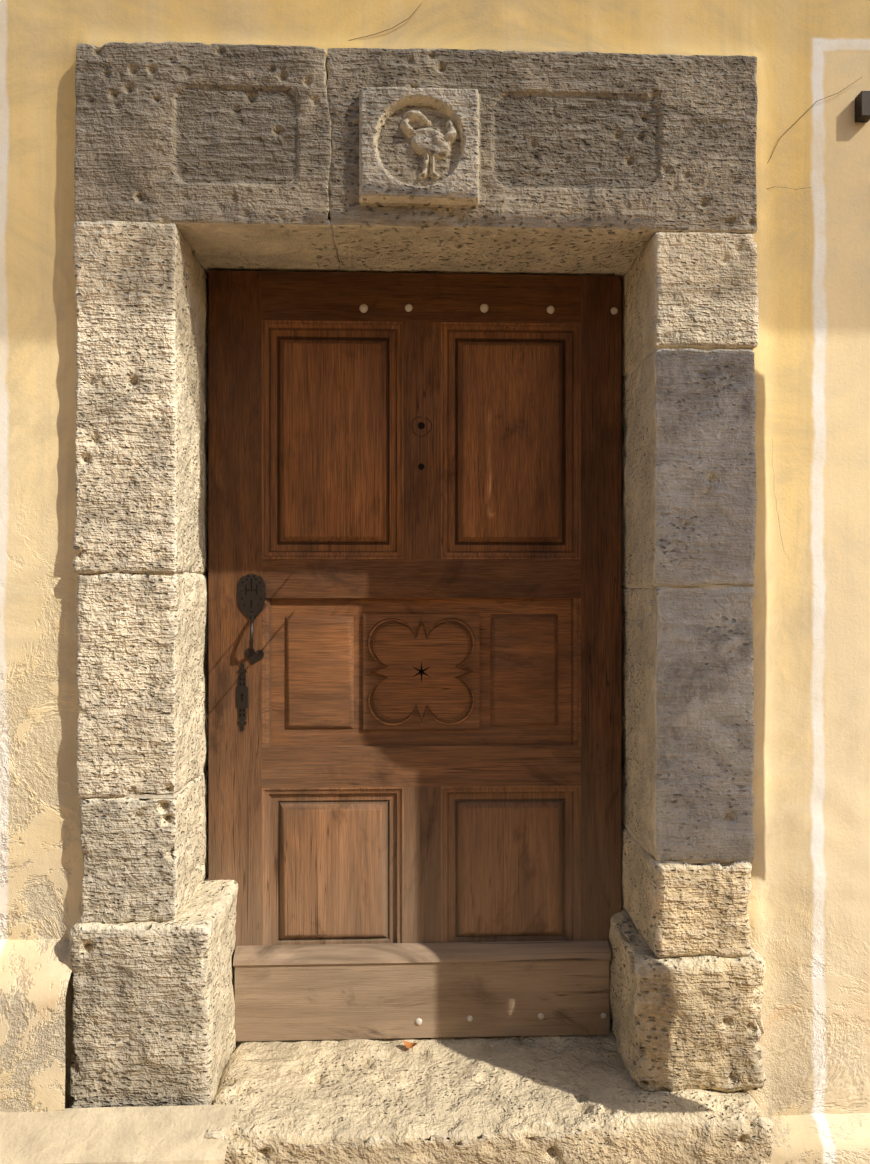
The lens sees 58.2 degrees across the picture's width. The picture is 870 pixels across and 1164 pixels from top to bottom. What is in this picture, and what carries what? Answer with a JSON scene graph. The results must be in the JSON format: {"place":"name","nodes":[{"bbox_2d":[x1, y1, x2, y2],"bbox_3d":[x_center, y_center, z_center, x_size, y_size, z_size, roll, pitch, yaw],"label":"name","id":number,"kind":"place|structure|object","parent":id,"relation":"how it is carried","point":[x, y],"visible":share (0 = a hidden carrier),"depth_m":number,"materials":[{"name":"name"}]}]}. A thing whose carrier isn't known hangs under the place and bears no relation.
{"place":"outdoors","nodes":[
{"label":"outdoors","id":0,"kind":"place"},
{"bbox_2d":[206,274,622,858],"bbox_3d":[-0.049,0.181,2.095,1.140,2.030,0.016,0,0,-2],"label":"door frame gap","id":1,"kind":"object","parent":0,"point":[208,584],"depth_m":2.07,"materials":[{"name":"black"}]},
{"label":"street ground","id":2,"kind":"structure","parent":0,"visible":0},
{"bbox_2d":[0,1104,235,1163],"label":"pavement","id":3,"kind":"structure","parent":2,"relation":"on","point":[142,1135],"depth_m":1.67,"materials":[{"name":"beige stone"}]},
{"bbox_2d":[0,0,869,1117],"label":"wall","id":4,"kind":"structure","parent":2,"relation":"on","point":[808,910],"depth_m":1.86,"materials":[{"name":"yellow paint"}]},
{"bbox_2d":[0,939,71,1111],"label":"plinth wall","id":5,"kind":"structure","parent":4,"relation":"attached to","point":[35,975],"depth_m":1.72,"materials":[{"name":"paint"}]},
{"bbox_2d":[348,7,418,40],"bbox_3d":[-0.123,-1.294,1.828,0.185,0.120,0.001,0,0,-2],"label":"wall crack","id":6,"kind":"object","parent":4,"relation":"attached to","point":[384,30],"visible":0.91,"depth_m":1.83,"materials":[{"name":"brown"}]},
{"bbox_2d":[767,77,861,163],"bbox_3d":[0.889,-1.069,1.861,0.259,0.270,0.001,0,0,-2],"label":"wall crack","id":7,"kind":"object","parent":4,"relation":"attached to","point":[804,113],"visible":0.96,"depth_m":1.86,"materials":[{"name":"brown"}]},
{"bbox_2d":[855,91,869,122],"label":"wall fitting cable box","id":8,"kind":"object","parent":4,"relation":"attached to","point":[862,106],"visible":1,"depth_m":1.84,"materials":[{"name":"grey plastic"}]},
{"bbox_2d":[204,1025,772,1163],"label":"threshold step","id":9,"kind":"object","parent":2,"relation":"on","point":[470,1100],"visible":0.83,"depth_m":1.76,"materials":[{"name":"stone"}]},
{"bbox_2d":[69,875,237,1107],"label":"stone plinth block","id":10,"kind":"structure","parent":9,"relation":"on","point":[153,1013],"depth_m":1.75,"materials":[{"name":"stone"}]},
{"bbox_2d":[403,1040,416,1048],"bbox_3d":[-0.063,1.164,1.970,0.026,0.014,0.029,0,0,-34],"label":"dry leaf","id":11,"kind":"object","parent":9,"relation":"on","point":[408,1045],"visible":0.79,"depth_m":1.97,"materials":[{"name":"brown plant"}]},
{"bbox_2d":[209,270,620,1024],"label":"door panels","id":12,"kind":"object","parent":9,"relation":"on","point":[319,448],"visible":0.85,"depth_m":2.04,"materials":[{"name":"brown wood"}]},
{"bbox_2d":[236,574,265,730],"bbox_3d":[-0.476,0.182,2.005,0.076,0.407,0.044,0,0,-2],"label":"door handle","id":13,"kind":"object","parent":12,"relation":"attached to","point":[253,656],"depth_m":2.02,"materials":[{"name":"black metal"}]},
{"bbox_2d":[239,575,261,727],"bbox_3d":[-0.477,0.180,2.024,0.057,0.396,0.001,0,0,-2],"label":"door handle plate","id":14,"kind":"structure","parent":13,"relation":"attached to","point":[246,589],"depth_m":2.02,"materials":[{"name":"black metal"}]},
{"bbox_2d":[262,271,580,787],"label":"door rails","id":15,"kind":"object","parent":12,"relation":"attached to","point":[349,700],"depth_m":2.05,"materials":[{"name":"brown wood"}]},
{"bbox_2d":[411,416,431,436],"bbox_3d":[-0.035,-0.405,2.042,0.055,0.055,0.001,0,0,-2],"label":"ring","id":16,"kind":"object","parent":12,"relation":"attached to","point":[412,426],"depth_m":2.04,"materials":[{"name":"brown wood"}]},
{"bbox_2d":[418,422,424,469],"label":"door holes","id":17,"kind":"object","parent":12,"relation":"attached to","point":[421,425],"depth_m":2.04,"materials":[{"name":"black"}]},
{"bbox_2d":[233,940,610,1040],"bbox_3d":[-0.030,1.056,2.022,0.968,0.228,0.040,0,0,-2],"label":"door kickboard","id":18,"kind":"object","parent":12,"relation":"attached to","point":[346,991],"depth_m":2.01,"materials":[{"name":"brown wood"}]},
{"bbox_2d":[413,660,430,682],"bbox_3d":[-0.035,0.235,2.046,0.052,0.060,0.001,0,0,-2],"label":"carved star","id":19,"kind":"object","parent":12,"relation":"attached to","point":[421,671],"depth_m":2.05,"materials":[{"name":"black wood"}]},
{"bbox_2d":[359,304,617,1024],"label":"door studs","id":20,"kind":"object","parent":12,"relation":"attached to","point":[363,308],"depth_m":2.04,"materials":[{"name":"grey metal"}]},
{"bbox_2d":[327,1039,614,1086],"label":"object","id":21,"kind":"object","parent":9,"relation":"on","point":[558,1050],"visible":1,"depth_m":1.98,"materials":[{"name":"beige stone"}]},
{"bbox_2d":[609,907,766,1091],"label":"stone plinth block","id":22,"kind":"structure","parent":9,"relation":"on","point":[679,1023],"depth_m":1.79,"materials":[{"name":"stone"}]},
{"bbox_2d":[79,232,752,957],"bbox_3d":[-0.037,0.028,1.949,1.551,1.692,0.295,0,0,-2],"label":"joint mortar","id":23,"kind":"object","parent":22,"relation":"on","point":[151,796],"visible":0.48,"depth_m":1.82,"materials":[{"name":"grey concrete"}]},
{"bbox_2d":[76,573,208,797],"bbox_3d":[-0.705,0.234,1.927,0.235,0.516,0.322,0,0,-2],"label":"jamb","id":24,"kind":"object","parent":23,"relation":"on","point":[142,641],"visible":0.92,"depth_m":1.77,"materials":[{"name":"stone"}]},
{"bbox_2d":[73,220,208,573],"bbox_3d":[-0.708,-0.418,1.925,0.238,0.802,0.322,0,0,-2],"label":"jamb","id":25,"kind":"object","parent":24,"relation":"on","point":[142,414],"visible":0.88,"depth_m":1.77,"materials":[{"name":"stone"}]},
{"bbox_2d":[79,770,208,923],"bbox_3d":[-0.701,0.633,1.925,0.228,0.293,0.324,0,0,-2],"label":"jamb","id":26,"kind":"object","parent":23,"relation":"on","point":[145,860],"visible":0.79,"depth_m":1.77,"materials":[{"name":"stone"}]},
{"bbox_2d":[74,42,340,273],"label":"lintel","id":27,"kind":"structure","parent":23,"relation":"on","point":[219,155],"depth_m":1.78,"materials":[{"name":"stone"}]},
{"bbox_2d":[326,48,757,278],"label":"lintel","id":28,"kind":"structure","parent":23,"relation":"on","point":[462,161],"depth_m":1.81,"materials":[{"name":"stone"}]},
{"bbox_2d":[621,586,754,860],"bbox_3d":[0.624,0.331,1.970,0.243,0.646,0.323,0,0,-2],"label":"jamb","id":29,"kind":"object","parent":23,"relation":"on","point":[688,722],"visible":0.88,"depth_m":1.82,"materials":[{"name":"stone"}]},
{"bbox_2d":[621,348,756,586],"bbox_3d":[0.624,-0.266,1.971,0.246,0.559,0.318,0,0,-2],"label":"jamb","id":30,"kind":"object","parent":23,"relation":"on","point":[688,486],"visible":0.94,"depth_m":1.82,"materials":[{"name":"stone"}]},
{"bbox_2d":[621,232,758,377],"bbox_3d":[0.625,-0.680,1.969,0.248,0.274,0.318,0,0,-2],"label":"jamb","id":31,"kind":"object","parent":23,"relation":"on","point":[691,289],"visible":0.83,"depth_m":1.81,"materials":[{"name":"stone"}]},
{"bbox_2d":[621,824,751,957],"bbox_3d":[0.615,0.761,1.966,0.244,0.233,0.333,0,0,-2],"label":"jamb","id":32,"kind":"object","parent":22,"relation":"on","point":[673,908],"visible":0.69,"depth_m":1.81,"materials":[{"name":"stone"}]},
{"bbox_2d":[769,1113,869,1163],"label":"plinth wall","id":33,"kind":"structure","parent":2,"relation":"on","point":[823,1139],"depth_m":1.83,"materials":[{"name":"paint"}]}
]}

